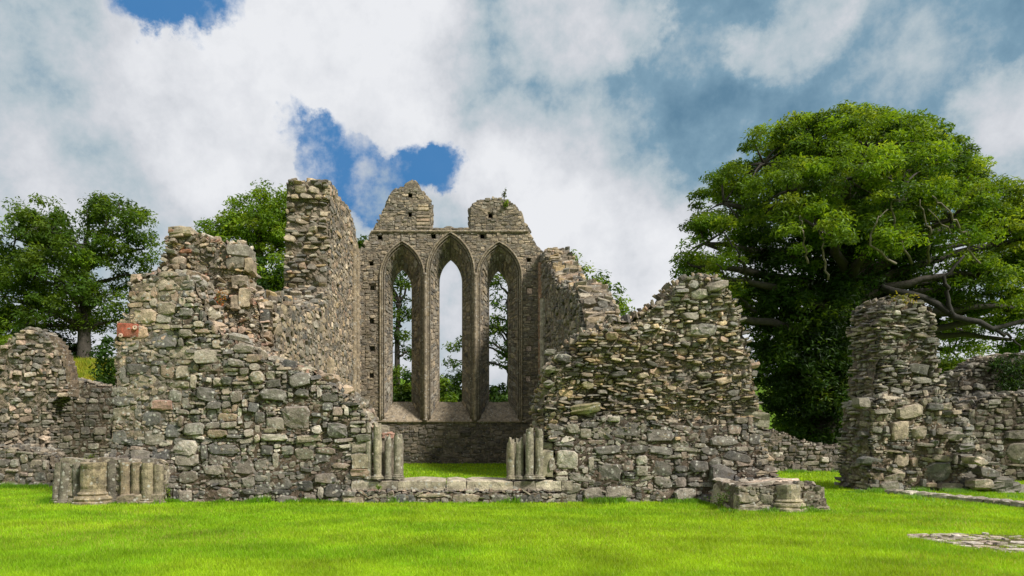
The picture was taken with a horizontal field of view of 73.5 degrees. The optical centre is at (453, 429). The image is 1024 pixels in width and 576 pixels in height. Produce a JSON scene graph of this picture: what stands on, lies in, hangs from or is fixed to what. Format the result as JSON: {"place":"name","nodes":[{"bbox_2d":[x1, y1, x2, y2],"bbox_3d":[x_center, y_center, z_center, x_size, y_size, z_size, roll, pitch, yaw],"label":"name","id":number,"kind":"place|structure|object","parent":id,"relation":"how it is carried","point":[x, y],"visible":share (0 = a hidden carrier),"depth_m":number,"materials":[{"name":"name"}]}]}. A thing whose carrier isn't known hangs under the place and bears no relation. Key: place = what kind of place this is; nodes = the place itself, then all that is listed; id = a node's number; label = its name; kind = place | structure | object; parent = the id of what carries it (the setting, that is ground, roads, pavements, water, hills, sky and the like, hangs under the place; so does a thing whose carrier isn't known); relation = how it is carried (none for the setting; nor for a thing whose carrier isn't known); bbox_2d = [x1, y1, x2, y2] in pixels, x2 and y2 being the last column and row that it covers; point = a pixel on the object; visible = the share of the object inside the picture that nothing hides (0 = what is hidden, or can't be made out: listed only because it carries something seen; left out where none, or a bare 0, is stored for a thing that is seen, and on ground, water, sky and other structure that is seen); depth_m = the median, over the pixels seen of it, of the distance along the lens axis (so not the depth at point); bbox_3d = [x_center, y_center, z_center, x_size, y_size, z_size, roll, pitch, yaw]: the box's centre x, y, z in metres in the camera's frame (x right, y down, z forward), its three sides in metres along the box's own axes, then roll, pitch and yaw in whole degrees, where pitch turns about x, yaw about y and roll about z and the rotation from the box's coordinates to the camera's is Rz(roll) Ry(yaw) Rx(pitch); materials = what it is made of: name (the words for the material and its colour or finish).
{"place":"outdoors","nodes":[
{"label":"outdoors","id":0,"kind":"place"},
{"bbox_2d":[0,356,1023,575],"bbox_3d":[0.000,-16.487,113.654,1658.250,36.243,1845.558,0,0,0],"label":"lawn","id":1,"kind":"structure","parent":0,"point":[496,471],"depth_m":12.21,"materials":[{"name":"green plant"}]},
{"bbox_2d":[0,328,12,345],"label":"hedge bush","id":2,"kind":"object","parent":1,"relation":"on","point":[3,339],"visible":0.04,"depth_m":39.57,"materials":[{"name":"green plant"}]},
{"bbox_2d":[0,443,68,486],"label":"ruined wall","id":3,"kind":"structure","parent":1,"relation":"on","point":[29,464],"depth_m":18.97,"materials":[{"name":"stone"}]},
{"bbox_2d":[0,327,80,447],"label":"ruined wall","id":4,"kind":"structure","parent":1,"relation":"on","point":[39,384],"depth_m":19.95,"materials":[{"name":"stone"}]},
{"bbox_2d":[4,330,97,358],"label":"hedge bush","id":5,"kind":"object","parent":1,"relation":"on","point":[73,347],"visible":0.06,"depth_m":50.11,"materials":[{"name":"green plant"}]},
{"bbox_2d":[0,190,164,359],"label":"sycamore tree","id":6,"kind":"object","parent":1,"relation":"on","point":[47,238],"visible":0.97,"depth_m":49.06,"materials":[{"name":"green plant"}]},
{"bbox_2d":[56,377,115,458],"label":"ruined wall","id":7,"kind":"structure","parent":1,"relation":"on","point":[84,429],"depth_m":25.96,"materials":[{"name":"stone"}]},
{"bbox_2d":[89,334,116,385],"bbox_3d":[-19.062,-2.597,37.968,1.785,5.328,3.578,0,0,0],"label":"hedge bush","id":8,"kind":"object","parent":1,"relation":"on","point":[107,378],"visible":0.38,"depth_m":37.17,"materials":[{"name":"green plant"}]},
{"bbox_2d":[49,457,169,505],"bbox_3d":[-7.454,1.194,15.318,2.595,1.196,2.225,0,0,0],"label":"pier base","id":9,"kind":"object","parent":1,"relation":"on","point":[93,481],"visible":0.84,"depth_m":14.59,"materials":[{"name":"stone"}]},
{"bbox_2d":[165,484,172,497],"bbox_3d":[-6.256,1.392,14.858,0.309,0.418,0.372,0,0,0],"label":"weed","id":10,"kind":"object","parent":1,"relation":"on","point":[168,492],"visible":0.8,"depth_m":14.82,"materials":[{"name":"green plant"}]},
{"bbox_2d":[193,178,286,272],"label":"sycamore tree","id":11,"kind":"object","parent":1,"relation":"on","point":[260,227],"visible":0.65,"depth_m":43.06,"materials":[{"name":"green plant"}]},
{"bbox_2d":[103,226,404,502],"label":"ruined wall","id":12,"kind":"structure","parent":1,"relation":"on","point":[210,401],"depth_m":14.96,"materials":[{"name":"stone"}]},
{"bbox_2d":[214,288,227,310],"bbox_3d":[-5.405,-2.967,15.817,0.402,0.632,0.567,0,0,-40],"label":"wall plant","id":13,"kind":"object","parent":12,"relation":"on","point":[218,300],"depth_m":15.78,"materials":[{"name":"green plant"}]},
{"bbox_2d":[256,252,283,291],"bbox_3d":[-10.548,-4.325,40.092,4.619,12.123,4.100,0,0,0],"label":"shrubby tree","id":14,"kind":"object","parent":1,"relation":"on","point":[272,280],"visible":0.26,"depth_m":39.31,"materials":[{"name":"green plant"}]},
{"bbox_2d":[257,178,361,394],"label":"ruined wall","id":15,"kind":"structure","parent":1,"relation":"on","point":[311,313],"depth_m":23.73,"materials":[{"name":"stone"}]},
{"bbox_2d":[357,235,411,383],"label":"sycamore tree","id":16,"kind":"object","parent":1,"relation":"on","point":[402,315],"visible":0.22,"depth_m":45.84,"materials":[{"name":"green plant"}]},
{"bbox_2d":[393,364,411,401],"bbox_3d":[-3.133,-0.768,39.940,3.725,6.230,3.840,0,0,0],"label":"hedge bush","id":17,"kind":"object","parent":1,"relation":"on","point":[402,393],"visible":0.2,"depth_m":39.21,"materials":[{"name":"green plant"}]},
{"bbox_2d":[440,375,458,401],"bbox_3d":[-0.592,-0.721,39.133,2.192,4.952,2.965,0,0,0],"label":"hedge bush","id":18,"kind":"object","parent":1,"relation":"on","point":[445,394],"visible":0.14,"depth_m":38.71,"materials":[{"name":"green plant"}]},
{"bbox_2d":[360,180,542,463],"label":"gable wall","id":19,"kind":"structure","parent":1,"relation":"on","point":[480,251],"depth_m":31.79,"materials":[{"name":"stone"}]},
{"bbox_2d":[379,241,424,423],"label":"window","id":20,"kind":"structure","parent":19,"relation":"in","point":[403,257],"depth_m":32.15,"materials":[{"name":"stone"}]},
{"bbox_2d":[426,232,474,423],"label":"window","id":21,"kind":"structure","parent":19,"relation":"in","point":[449,248],"depth_m":32.19,"materials":[{"name":"stone"}]},
{"bbox_2d":[476,241,522,423],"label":"window","id":22,"kind":"structure","parent":19,"relation":"in","point":[498,258],"depth_m":32.16,"materials":[{"name":"stone"}]},
{"bbox_2d":[501,199,509,208],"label":"plant","id":23,"kind":"object","parent":19,"relation":"attached to","point":[506,203],"visible":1,"depth_m":31.66,"materials":[{"name":"green plant"}]},
{"bbox_2d":[441,370,461,401],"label":"hedge bush","id":24,"kind":"object","parent":1,"relation":"on","point":[456,388],"visible":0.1,"depth_m":41.13,"materials":[{"name":"green plant"}]},
{"bbox_2d":[342,476,572,502],"bbox_3d":[0.067,1.475,15.338,5.088,0.738,1.346,0,0,0],"label":"doorway threshold","id":25,"kind":"object","parent":1,"relation":"on","point":[469,489],"visible":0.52,"depth_m":14.89,"materials":[{"name":"stone"}]},
{"bbox_2d":[441,273,507,389],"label":"sycamore tree","id":26,"kind":"object","parent":1,"relation":"on","point":[497,327],"visible":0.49,"depth_m":45.84,"materials":[{"name":"green plant"}]},
{"bbox_2d":[489,382,507,401],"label":"hedge bush","id":27,"kind":"object","parent":1,"relation":"on","point":[496,394],"visible":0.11,"depth_m":43.90,"materials":[{"name":"green plant"}]},
{"bbox_2d":[538,246,621,380],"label":"ruined wall","id":28,"kind":"structure","parent":1,"relation":"on","point":[572,299],"depth_m":26.37,"materials":[{"name":"stone"}]},
{"bbox_2d":[571,249,635,315],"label":"sycamore tree","id":29,"kind":"object","parent":1,"relation":"on","point":[620,302],"visible":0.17,"depth_m":41.69,"materials":[{"name":"green plant"}]},
{"bbox_2d":[506,273,779,502],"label":"ruined wall","id":30,"kind":"structure","parent":1,"relation":"on","point":[658,400],"depth_m":15.00,"materials":[{"name":"stone"}]},
{"bbox_2d":[704,492,731,509],"bbox_3d":[5.225,1.406,13.493,0.524,0.393,0.394,0,0,12],"label":"weed","id":31,"kind":"object","parent":1,"relation":"on","point":[720,501],"visible":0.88,"depth_m":13.49,"materials":[{"name":"green plant"}]},
{"bbox_2d":[710,477,829,512],"bbox_3d":[6.468,1.482,13.894,1.956,0.936,1.720,0,0,0],"label":"pier base","id":32,"kind":"object","parent":1,"relation":"on","point":[787,494],"visible":0.66,"depth_m":13.36,"materials":[{"name":"stone"}]},
{"bbox_2d":[762,429,842,471],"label":"ruined wall","id":33,"kind":"structure","parent":1,"relation":"on","point":[786,451],"depth_m":25.76,"materials":[{"name":"stone"}]},
{"bbox_2d":[669,99,1023,444],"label":"ash tree","id":34,"kind":"object","parent":1,"relation":"on","point":[862,237],"visible":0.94,"depth_m":28.64,"materials":[{"name":"green plant"}]},
{"bbox_2d":[834,295,1023,492],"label":"ruined pier","id":35,"kind":"structure","parent":1,"relation":"on","point":[905,424],"depth_m":17.68,"materials":[{"name":"stone"}]},
{"bbox_2d":[890,291,919,306],"bbox_3d":[11.858,-3.419,18.041,0.683,0.469,0.909,0,0,13],"label":"wall plant","id":36,"kind":"object","parent":35,"relation":"on","point":[903,297],"depth_m":17.91,"materials":[{"name":"green plant"}]},
{"bbox_2d":[937,358,959,374],"bbox_3d":[20.866,-0.215,28.912,2.401,5.602,3.197,0,0,0],"label":"hedge bush","id":37,"kind":"object","parent":1,"relation":"on","point":[945,364],"visible":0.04,"depth_m":28.36,"materials":[{"name":"green plant"}]},
{"bbox_2d":[884,489,1023,507],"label":"kerb stones","id":38,"kind":"object","parent":1,"relation":"on","point":[1009,502],"visible":0.59,"depth_m":15.18,"materials":[{"name":"grey stone"}]},
{"bbox_2d":[907,532,1023,552],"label":"stone paving","id":39,"kind":"structure","parent":1,"relation":"on","point":[984,542],"depth_m":9.74,"materials":[{"name":"grey stone"}]},
{"bbox_2d":[939,353,1023,396],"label":"ruined wall","id":40,"kind":"structure","parent":1,"relation":"on","point":[970,376],"depth_m":24.98,"materials":[{"name":"stone"}]},
{"bbox_2d":[986,351,1023,391],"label":"ivy mat","id":41,"kind":"object","parent":40,"relation":"attached to","point":[996,362],"visible":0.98,"depth_m":24.66,"materials":[{"name":"green plant"}]},
{"bbox_2d":[952,390,1023,480],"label":"ruined wall","id":42,"kind":"structure","parent":1,"relation":"on","point":[996,421],"depth_m":20.96,"materials":[{"name":"stone"}]},
{"bbox_2d":[0,0,1023,390],"label":"sky","id":43,"kind":"structure","parent":0,"point":[598,120],"materials":[{"name":"white"}]}
]}

